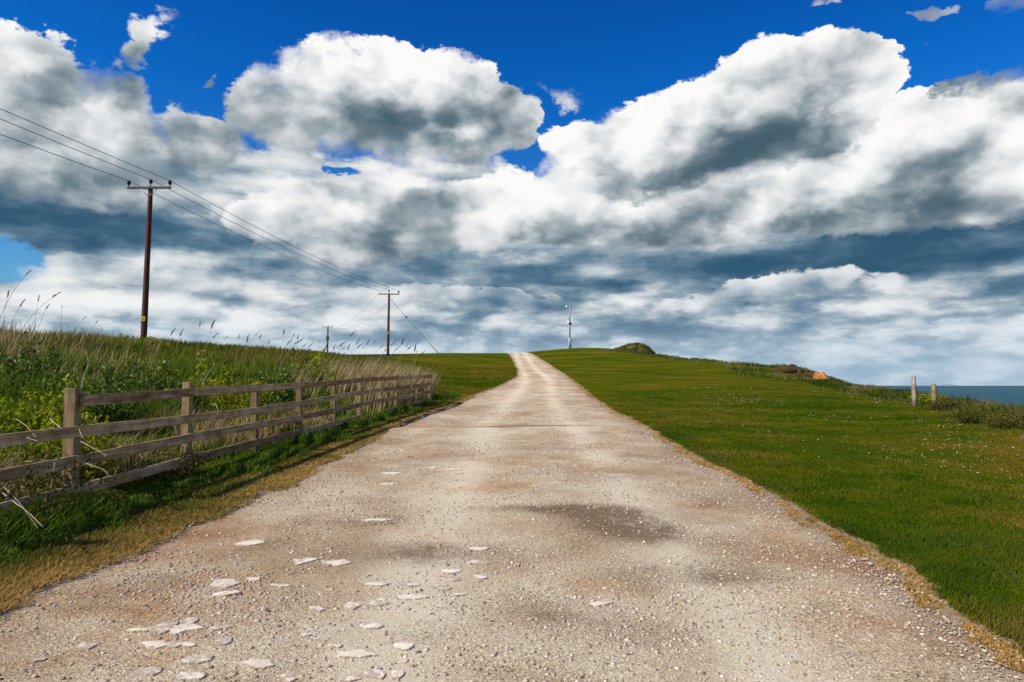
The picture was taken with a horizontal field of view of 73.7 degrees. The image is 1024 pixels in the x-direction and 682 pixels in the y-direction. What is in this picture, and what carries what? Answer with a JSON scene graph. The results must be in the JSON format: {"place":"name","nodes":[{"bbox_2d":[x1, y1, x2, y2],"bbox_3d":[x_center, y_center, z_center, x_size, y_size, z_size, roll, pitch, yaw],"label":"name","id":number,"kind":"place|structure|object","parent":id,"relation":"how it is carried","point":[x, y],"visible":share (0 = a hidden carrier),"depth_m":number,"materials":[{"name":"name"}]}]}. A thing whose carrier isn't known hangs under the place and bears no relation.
{"place":"outdoors","nodes":[
{"label":"outdoors","id":0,"kind":"place"},
{"bbox_2d":[0,400,340,500],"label":"dead grass","id":1,"kind":"structure","parent":0,"point":[233,438],"depth_m":11.25,"materials":[{"name":"beige plant"}]},
{"bbox_2d":[0,390,461,568],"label":"long grass","id":2,"kind":"structure","parent":0,"point":[20,532],"depth_m":7.46,"materials":[{"name":"green plant"}]},
{"bbox_2d":[0,394,475,613],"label":"verge grass","id":3,"kind":"structure","parent":0,"point":[237,485],"depth_m":7.01,"materials":[{"name":"beige plant"}]},
{"bbox_2d":[0,352,1023,681],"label":"gravel road","id":4,"kind":"structure","parent":0,"point":[536,384],"depth_m":5.07,"materials":[{"name":"beige gravel"}]},
{"bbox_2d":[30,657,46,662],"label":"flat stone","id":5,"kind":"object","parent":4,"relation":"on","point":[34,660],"visible":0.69,"depth_m":3.69,"materials":[{"name":"stone"}]},
{"bbox_2d":[76,642,96,649],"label":"flat stone","id":6,"kind":"object","parent":4,"relation":"on","point":[85,645],"visible":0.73,"depth_m":3.89,"materials":[{"name":"stone"}]},
{"bbox_2d":[125,627,152,632],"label":"flat stone","id":7,"kind":"object","parent":4,"relation":"on","point":[132,630],"visible":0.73,"depth_m":4.14,"materials":[{"name":"stone"}]},
{"bbox_2d":[128,666,162,675],"bbox_3d":[-1.923,1.767,3.603,0.155,0.062,0.103,0,-4,0],"label":"flat stone","id":8,"kind":"object","parent":4,"relation":"on","point":[149,671],"visible":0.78,"depth_m":3.59,"materials":[{"name":"stone"}]},
{"bbox_2d":[137,640,166,648],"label":"flat stone","id":9,"kind":"object","parent":4,"relation":"on","point":[157,644],"visible":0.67,"depth_m":3.93,"materials":[{"name":"stone"}]},
{"bbox_2d":[150,622,178,633],"bbox_3d":[-2.148,1.782,4.189,0.143,0.066,0.166,0,-4,0],"label":"flat stone","id":10,"kind":"object","parent":4,"relation":"on","point":[163,627],"visible":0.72,"depth_m":4.18,"materials":[{"name":"stone"}]},
{"bbox_2d":[166,640,183,648],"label":"flat stone","id":11,"kind":"object","parent":4,"relation":"on","point":[174,644],"visible":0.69,"depth_m":3.93,"materials":[{"name":"stone"}]},
{"bbox_2d":[169,628,187,634],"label":"flat stone","id":12,"kind":"object","parent":4,"relation":"on","point":[172,631],"visible":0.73,"depth_m":4.13,"materials":[{"name":"stone"}]},
{"bbox_2d":[171,623,203,630],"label":"flat stone","id":13,"kind":"object","parent":4,"relation":"on","point":[189,626],"visible":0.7,"depth_m":4.19,"materials":[{"name":"stone"}]},
{"bbox_2d":[180,641,196,646],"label":"flat stone","id":14,"kind":"object","parent":4,"relation":"on","point":[187,644],"visible":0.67,"depth_m":3.93,"materials":[{"name":"stone"}]},
{"bbox_2d":[171,671,207,680],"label":"flat stone","id":15,"kind":"object","parent":4,"relation":"on","point":[186,675],"visible":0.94,"depth_m":3.53,"materials":[{"name":"stone"}]},
{"bbox_2d":[182,617,198,623],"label":"flat stone","id":16,"kind":"object","parent":4,"relation":"on","point":[193,620],"visible":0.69,"depth_m":4.29,"materials":[{"name":"stone"}]},
{"bbox_2d":[178,655,213,664],"bbox_3d":[-1.736,1.772,3.740,0.179,0.064,0.110,0,-4,0],"label":"flat stone","id":17,"kind":"object","parent":4,"relation":"on","point":[194,660],"visible":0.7,"depth_m":3.73,"materials":[{"name":"stone"}]},
{"bbox_2d":[209,624,233,631],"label":"flat stone","id":18,"kind":"object","parent":4,"relation":"on","point":[218,628],"visible":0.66,"depth_m":4.19,"materials":[{"name":"stone"}]},
{"bbox_2d":[215,637,231,645],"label":"flat stone","id":19,"kind":"object","parent":4,"relation":"on","point":[221,641],"visible":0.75,"depth_m":3.98,"materials":[{"name":"stone"}]},
{"bbox_2d":[245,576,260,581],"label":"flat stone","id":20,"kind":"object","parent":4,"relation":"on","point":[251,579],"visible":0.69,"depth_m":5.14,"materials":[{"name":"stone"}]},
{"bbox_2d":[238,658,273,669],"bbox_3d":[-1.378,1.772,3.700,0.180,0.065,0.132,-3,-5,39],"label":"flat stone","id":21,"kind":"object","parent":4,"relation":"on","point":[258,663],"visible":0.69,"depth_m":3.69,"materials":[{"name":"stone"}]},
{"bbox_2d":[277,673,296,681],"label":"flat stone","id":22,"kind":"object","parent":4,"relation":"on","point":[288,677],"visible":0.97,"depth_m":3.54,"materials":[{"name":"stone"}]},
{"bbox_2d":[299,632,311,636],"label":"flat stone","id":23,"kind":"object","parent":4,"relation":"on","point":[305,634],"visible":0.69,"depth_m":4.09,"materials":[{"name":"stone"}]},
{"bbox_2d":[309,605,325,611],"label":"flat stone","id":24,"kind":"object","parent":4,"relation":"on","point":[316,608],"visible":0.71,"depth_m":4.54,"materials":[{"name":"stone"}]},
{"bbox_2d":[327,643,342,648],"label":"flat stone","id":25,"kind":"object","parent":4,"relation":"on","point":[334,646],"visible":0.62,"depth_m":3.94,"materials":[{"name":"stone"}]},
{"bbox_2d":[321,559,352,565],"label":"flat stone","id":26,"kind":"object","parent":4,"relation":"on","point":[340,562],"visible":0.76,"depth_m":5.53,"materials":[{"name":"stone"}]},
{"bbox_2d":[336,675,361,681],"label":"flat stone","id":27,"kind":"object","parent":4,"relation":"on","point":[352,678],"visible":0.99,"depth_m":3.54,"materials":[{"name":"stone"}]},
{"bbox_2d":[343,601,361,610],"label":"flat stone","id":28,"kind":"object","parent":4,"relation":"on","point":[351,605],"visible":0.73,"depth_m":4.59,"materials":[{"name":"stone"}]},
{"bbox_2d":[332,649,377,658],"bbox_3d":[-0.882,1.785,3.842,0.265,0.064,0.116,0,-4,0],"label":"flat stone","id":29,"kind":"object","parent":4,"relation":"on","point":[357,654],"visible":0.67,"depth_m":3.83,"materials":[{"name":"stone"}]},
{"bbox_2d":[355,622,383,629],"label":"flat stone","id":30,"kind":"object","parent":4,"relation":"on","point":[370,625],"visible":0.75,"depth_m":4.23,"materials":[{"name":"stone"}]},
{"bbox_2d":[357,670,385,679],"bbox_3d":[-0.728,1.781,3.603,0.146,0.064,0.097,-1,-4,16],"label":"flat stone","id":31,"kind":"object","parent":4,"relation":"on","point":[377,674],"visible":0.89,"depth_m":3.58,"materials":[{"name":"stone"}]},
{"bbox_2d":[362,597,389,606],"bbox_3d":[-0.920,1.806,4.656,0.190,0.068,0.163,0,-4,0],"label":"flat stone","id":32,"kind":"object","parent":4,"relation":"on","point":[378,602],"visible":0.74,"depth_m":4.63,"materials":[{"name":"stone"}]},
{"bbox_2d":[359,518,394,521],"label":"flat stone","id":33,"kind":"object","parent":4,"relation":"on","point":[377,519],"visible":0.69,"depth_m":7.02,"materials":[{"name":"stone"}]},
{"bbox_2d":[365,582,390,586],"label":"flat stone","id":34,"kind":"object","parent":4,"relation":"on","point":[376,584],"visible":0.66,"depth_m":5.04,"materials":[{"name":"stone"}]},
{"bbox_2d":[380,472,401,474],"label":"flat stone","id":35,"kind":"object","parent":4,"relation":"on","point":[390,473],"visible":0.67,"depth_m":9.90,"materials":[{"name":"stone"}]},
{"bbox_2d":[390,669,403,679],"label":"flat stone","id":36,"kind":"object","parent":4,"relation":"on","point":[395,674],"visible":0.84,"depth_m":3.59,"materials":[{"name":"stone"}]},
{"bbox_2d":[391,642,414,651],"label":"flat stone","id":37,"kind":"object","parent":4,"relation":"on","point":[402,646],"visible":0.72,"depth_m":3.93,"materials":[{"name":"stone"}]},
{"bbox_2d":[394,580,420,587],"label":"flat stone","id":38,"kind":"object","parent":4,"relation":"on","point":[408,584],"visible":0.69,"depth_m":5.02,"materials":[{"name":"stone"}]},
{"bbox_2d":[394,594,433,599],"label":"flat stone","id":39,"kind":"object","parent":4,"relation":"on","point":[410,597],"visible":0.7,"depth_m":4.74,"materials":[{"name":"stone"}]},
{"bbox_2d":[430,585,451,590],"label":"flat stone","id":40,"kind":"object","parent":4,"relation":"on","point":[441,587],"visible":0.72,"depth_m":4.94,"materials":[{"name":"stone"}]},
{"bbox_2d":[440,576,456,581],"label":"flat stone","id":41,"kind":"object","parent":4,"relation":"on","point":[449,579],"visible":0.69,"depth_m":5.12,"materials":[{"name":"stone"}]},
{"bbox_2d":[438,569,461,573],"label":"flat stone","id":42,"kind":"object","parent":4,"relation":"on","point":[449,571],"visible":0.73,"depth_m":5.32,"materials":[{"name":"stone"}]},
{"bbox_2d":[448,472,462,474],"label":"flat stone","id":43,"kind":"object","parent":4,"relation":"on","point":[454,473],"visible":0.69,"depth_m":9.82,"materials":[{"name":"stone"}]},
{"bbox_2d":[453,592,467,595],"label":"flat stone","id":44,"kind":"object","parent":4,"relation":"on","point":[459,594],"visible":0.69,"depth_m":4.79,"materials":[{"name":"stone"}]},
{"bbox_2d":[467,546,489,550],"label":"flat stone","id":45,"kind":"object","parent":4,"relation":"on","point":[476,548],"visible":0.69,"depth_m":5.98,"materials":[{"name":"stone"}]},
{"bbox_2d":[472,574,487,579],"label":"flat stone","id":46,"kind":"object","parent":4,"relation":"on","point":[479,576],"visible":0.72,"depth_m":5.18,"materials":[{"name":"stone"}]},
{"bbox_2d":[465,560,495,563],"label":"flat stone","id":47,"kind":"object","parent":4,"relation":"on","point":[479,562],"visible":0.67,"depth_m":5.58,"materials":[{"name":"stone"}]},
{"bbox_2d":[589,600,613,606],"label":"flat stone","id":48,"kind":"object","parent":4,"relation":"on","point":[597,603],"visible":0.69,"depth_m":4.66,"materials":[{"name":"stone"}]},
{"bbox_2d":[0,348,1023,674],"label":"ground","id":49,"kind":"structure","parent":0,"point":[596,372],"depth_m":18.80,"materials":[{"name":"green plant"}]},
{"bbox_2d":[0,270,30,317],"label":"reed","id":50,"kind":"object","parent":49,"relation":"on","point":[14,289],"visible":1,"depth_m":18.12,"materials":[{"name":"beige plant"}]},
{"bbox_2d":[0,483,38,529],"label":"dry stalk","id":51,"kind":"object","parent":49,"relation":"on","point":[19,503],"visible":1,"depth_m":5.50,"materials":[{"name":"beige plant"}]},
{"bbox_2d":[0,491,42,526],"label":"dry stalk","id":52,"kind":"object","parent":49,"relation":"on","point":[19,505],"visible":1,"depth_m":5.50,"materials":[{"name":"beige plant"}]},
{"bbox_2d":[0,386,63,465],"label":"bramble bush","id":53,"kind":"object","parent":49,"relation":"on","point":[27,409],"visible":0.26,"depth_m":8.38,"materials":[{"name":"green plant"}]},
{"bbox_2d":[13,292,61,349],"bbox_3d":[-11.889,-0.230,17.044,1.236,2.027,0.056,0,-4,0],"label":"reed","id":54,"kind":"object","parent":49,"relation":"on","point":[32,315],"visible":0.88,"depth_m":17.07,"materials":[{"name":"beige plant"}]},
{"bbox_2d":[0,347,83,384],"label":"bramble bush","id":55,"kind":"object","parent":49,"relation":"on","point":[40,371],"visible":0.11,"depth_m":13.31,"materials":[{"name":"green plant"}]},
{"bbox_2d":[0,331,87,394],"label":"bramble bush","id":56,"kind":"object","parent":49,"relation":"on","point":[53,356],"visible":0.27,"depth_m":12.38,"materials":[{"name":"green plant"}]},
{"bbox_2d":[1,376,111,475],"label":"bramble bush","id":57,"kind":"object","parent":49,"relation":"on","point":[49,423],"visible":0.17,"depth_m":8.07,"materials":[{"name":"green plant"}]},
{"bbox_2d":[0,444,134,524],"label":"bramble bush","id":58,"kind":"object","parent":49,"relation":"on","point":[58,475],"visible":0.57,"depth_m":6.78,"materials":[{"name":"green plant"}]},
{"bbox_2d":[53,412,130,487],"bbox_3d":[-4.932,1.334,8.008,0.822,1.004,0.983,0,-4,0],"label":"bramble bush","id":59,"kind":"object","parent":49,"relation":"on","point":[86,448],"visible":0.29,"depth_m":7.99,"materials":[{"name":"green plant"}]},
{"bbox_2d":[57,362,148,433],"bbox_3d":[-6.882,1.006,11.342,1.630,1.333,1.483,-3,-5,38],"label":"bramble bush","id":60,"kind":"object","parent":49,"relation":"on","point":[101,409],"visible":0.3,"depth_m":11.22,"materials":[{"name":"green plant"}]},
{"bbox_2d":[104,333,171,346],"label":"bramble bush","id":61,"kind":"object","parent":49,"relation":"on","point":[150,338],"visible":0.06,"depth_m":26.66,"materials":[{"name":"green plant"}]},
{"bbox_2d":[127,179,171,337],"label":"utility pole","id":62,"kind":"object","parent":49,"relation":"on","point":[145,301],"visible":0.98,"depth_m":40.33,"materials":[{"name":"brown wood"}]},
{"bbox_2d":[0,134,377,290],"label":"power cable","id":63,"kind":"object","parent":62,"relation":"attached to","point":[156,194],"visible":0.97,"depth_m":41.40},
{"bbox_2d":[1,119,387,289],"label":"power cable","id":64,"kind":"object","parent":62,"relation":"attached to","point":[162,185],"visible":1,"depth_m":40.13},
{"bbox_2d":[0,108,397,290],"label":"power cable","id":65,"kind":"object","parent":62,"relation":"attached to","point":[173,182],"visible":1,"depth_m":39.74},
{"bbox_2d":[108,355,196,412],"bbox_3d":[-7.008,0.956,13.223,2.051,1.408,1.812,0,-4,0],"label":"bramble bush","id":66,"kind":"object","parent":49,"relation":"on","point":[151,383],"visible":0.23,"depth_m":13.13,"materials":[{"name":"green plant"}]},
{"bbox_2d":[134,436,216,478],"bbox_3d":[-4.616,1.575,9.184,1.086,0.631,0.953,0,-4,0],"label":"bramble bush","id":67,"kind":"object","parent":49,"relation":"on","point":[182,469],"visible":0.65,"depth_m":9.21,"materials":[{"name":"green plant"}]},
{"bbox_2d":[144,350,265,406],"bbox_3d":[-6.495,0.958,14.579,2.496,1.570,2.313,2,-4,-26],"label":"bramble bush","id":68,"kind":"object","parent":49,"relation":"on","point":[167,374],"visible":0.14,"depth_m":14.74,"materials":[{"name":"green plant"}]},
{"bbox_2d":[0,332,426,501],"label":"rank grass","id":69,"kind":"structure","parent":49,"relation":"on","point":[18,394],"depth_m":15.14,"materials":[{"name":"green plant"}]},
{"bbox_2d":[0,318,427,400],"bbox_3d":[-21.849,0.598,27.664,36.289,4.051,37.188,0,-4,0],"label":"bank grass","id":70,"kind":"structure","parent":49,"relation":"on","point":[239,350],"depth_m":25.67,"materials":[{"name":"green plant"}]},
{"bbox_2d":[0,373,431,511],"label":"timber fence","id":71,"kind":"object","parent":49,"relation":"on","point":[75,401],"visible":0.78,"depth_m":9.31,"materials":[{"name":"brown wood"}]},
{"bbox_2d":[25,460,66,461],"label":"dry stalk","id":72,"kind":"object","parent":71,"relation":"on","point":[46,460],"visible":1,"depth_m":6.47,"materials":[{"name":"beige plant"}]},
{"bbox_2d":[49,418,106,455],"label":"dry stalk","id":73,"kind":"object","parent":71,"relation":"on","point":[75,438],"visible":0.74,"depth_m":7.17,"materials":[{"name":"beige plant"}]},
{"bbox_2d":[207,589,240,596],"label":"flat stone","id":74,"kind":"object","parent":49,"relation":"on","point":[228,593],"visible":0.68,"depth_m":4.78,"materials":[{"name":"stone"}]},
{"bbox_2d":[208,578,240,588],"bbox_3d":[-2.134,1.812,5.047,0.247,0.066,0.194,-1,-4,21],"label":"flat stone","id":75,"kind":"object","parent":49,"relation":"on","point":[227,583],"visible":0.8,"depth_m":5.02,"materials":[{"name":"stone"}]},
{"bbox_2d":[194,366,272,433],"bbox_3d":[-5.491,1.202,13.424,1.630,1.433,1.501,0,-4,0],"label":"bramble bush","id":76,"kind":"object","parent":49,"relation":"on","point":[240,402],"visible":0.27,"depth_m":13.29,"materials":[{"name":"green plant"}]},
{"bbox_2d":[234,539,264,545],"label":"flat stone","id":77,"kind":"object","parent":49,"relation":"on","point":[252,542],"visible":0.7,"depth_m":6.18,"materials":[{"name":"stone"}]},
{"bbox_2d":[247,362,310,404],"bbox_3d":[-6.064,1.224,17.388,1.743,1.374,1.821,0,-4,0],"label":"bramble bush","id":78,"kind":"object","parent":49,"relation":"on","point":[286,394],"visible":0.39,"depth_m":17.14,"materials":[{"name":"green plant"}]},
{"bbox_2d":[267,584,291,586],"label":"flat stone","id":79,"kind":"object","parent":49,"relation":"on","point":[278,585],"visible":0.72,"depth_m":4.98,"materials":[{"name":"stone"}]},
{"bbox_2d":[293,557,319,565],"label":"flat stone","id":80,"kind":"object","parent":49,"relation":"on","point":[299,561],"visible":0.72,"depth_m":5.60,"materials":[{"name":"stone"}]},
{"bbox_2d":[286,348,341,389],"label":"bramble bush","id":81,"kind":"object","parent":49,"relation":"on","point":[317,365],"visible":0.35,"depth_m":21.89,"materials":[{"name":"green plant"}]},
{"bbox_2d":[326,325,332,350],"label":"utility pole","id":82,"kind":"object","parent":49,"relation":"on","point":[327,337],"visible":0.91,"depth_m":185.18,"materials":[{"name":"grey wood"}]},
{"bbox_2d":[264,353,443,416],"bbox_3d":[-4.975,1.387,24.705,3.662,2.380,14.664,0,-4,2],"label":"reed bed","id":83,"kind":"object","parent":49,"relation":"on","point":[349,373],"visible":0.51,"depth_m":23.49,"materials":[{"name":"beige plant"}]},
{"bbox_2d":[378,290,399,355],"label":"utility pole","id":84,"kind":"object","parent":49,"relation":"on","point":[388,326],"visible":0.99,"depth_m":88.24,"materials":[{"name":"brown wood"}]},
{"bbox_2d":[390,299,438,353],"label":"stay wire","id":85,"kind":"object","parent":84,"relation":"attached to","point":[416,328],"visible":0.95,"depth_m":93.24,"materials":[{"name":"grey metal"}]},
{"bbox_2d":[348,356,516,402],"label":"lawn grass","id":86,"kind":"structure","parent":49,"relation":"on","point":[469,388],"depth_m":55.81,"materials":[{"name":"green plant"}]},
{"bbox_2d":[566,303,571,348],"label":"camera mast","id":87,"kind":"object","parent":49,"relation":"on","point":[569,338],"visible":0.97,"depth_m":112.20,"materials":[{"name":"grey metal"}]},
{"bbox_2d":[610,342,656,354],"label":"grassy mound","id":88,"kind":"object","parent":49,"relation":"on","point":[640,348],"visible":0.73,"depth_m":103.94,"materials":[{"name":"green plant"}]},
{"bbox_2d":[647,353,825,381],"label":"coast grass","id":89,"kind":"structure","parent":49,"relation":"on","point":[737,367],"depth_m":71.88,"materials":[{"name":"green plant"}]},
{"bbox_2d":[772,364,802,373],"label":"earth scarp","id":90,"kind":"structure","parent":49,"relation":"on","point":[792,368],"depth_m":70.30,"materials":[{"name":"brown soil"}]},
{"bbox_2d":[574,382,1023,671],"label":"dry fringe","id":91,"kind":"object","parent":49,"relation":"on","point":[924,600],"visible":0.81,"depth_m":5.26,"materials":[{"name":"beige plant"}]},
{"bbox_2d":[795,370,813,377],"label":"earth scarp","id":92,"kind":"structure","parent":49,"relation":"on","point":[803,374],"depth_m":67.96,"materials":[{"name":"brown soil"}]},
{"bbox_2d":[813,372,829,379],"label":"red clay outcrop","id":93,"kind":"object","parent":49,"relation":"on","point":[819,375],"visible":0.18,"depth_m":65.28,"materials":[{"name":"soil"}]},
{"bbox_2d":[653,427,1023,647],"bbox_3d":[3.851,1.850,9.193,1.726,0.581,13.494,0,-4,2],"label":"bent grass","id":94,"kind":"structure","parent":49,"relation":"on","point":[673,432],"depth_m":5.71,"materials":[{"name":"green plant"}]},
{"bbox_2d":[691,387,1022,477],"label":"daisies","id":95,"kind":"object","parent":49,"relation":"on","point":[892,449],"visible":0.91,"depth_m":13.98,"materials":[{"name":"white plant"}]},
{"bbox_2d":[770,363,1023,426],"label":"coast grass","id":96,"kind":"structure","parent":49,"relation":"on","point":[881,392],"depth_m":32.68,"materials":[{"name":"green plant"}]},
{"bbox_2d":[911,376,917,406],"bbox_3d":[15.559,1.964,26.430,0.196,1.206,0.187,-1,-4,0],"label":"wooden post","id":97,"kind":"object","parent":49,"relation":"on","point":[913,391],"visible":0.85,"depth_m":26.37,"materials":[{"name":"grey wood"}]},
{"bbox_2d":[908,393,946,404],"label":"bramble bush","id":98,"kind":"object","parent":49,"relation":"on","point":[921,399],"visible":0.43,"depth_m":28.14,"materials":[{"name":"green plant"}]},
{"bbox_2d":[931,384,936,405],"bbox_3d":[15.154,2.017,24.518,0.174,0.936,0.179,2,-4,-27],"label":"wooden post","id":99,"kind":"object","parent":49,"relation":"on","point":[933,391],"visible":0.51,"depth_m":24.48,"materials":[{"name":"beige wood"}]},
{"bbox_2d":[926,395,960,410],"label":"bramble bush","id":100,"kind":"object","parent":49,"relation":"on","point":[939,404],"visible":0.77,"depth_m":23.23,"materials":[{"name":"green plant"}]},
{"bbox_2d":[932,402,1023,424],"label":"bramble bush","id":101,"kind":"object","parent":49,"relation":"on","point":[968,417],"visible":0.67,"depth_m":17.32,"materials":[{"name":"green plant"}]},
{"bbox_2d":[982,408,1023,430],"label":"bramble bush","id":102,"kind":"object","parent":49,"relation":"on","point":[1008,423],"visible":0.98,"depth_m":15.71,"materials":[{"name":"green plant"}]},
{"bbox_2d":[0,0,1023,385],"label":"sky","id":103,"kind":"structure","parent":0,"point":[834,188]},
{"bbox_2d":[593,391,1023,656],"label":"lawn grass","id":104,"kind":"structure","parent":0,"point":[1011,463],"depth_m":10.07,"materials":[{"name":"green plant"}]},
{"bbox_2d":[875,386,1023,405],"bbox_3d":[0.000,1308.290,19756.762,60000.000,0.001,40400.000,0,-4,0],"label":"sea","id":105,"kind":"structure","parent":0,"point":[1014,395],"depth_m":2853.03,"materials":[{"name":"liquid"}]}
]}

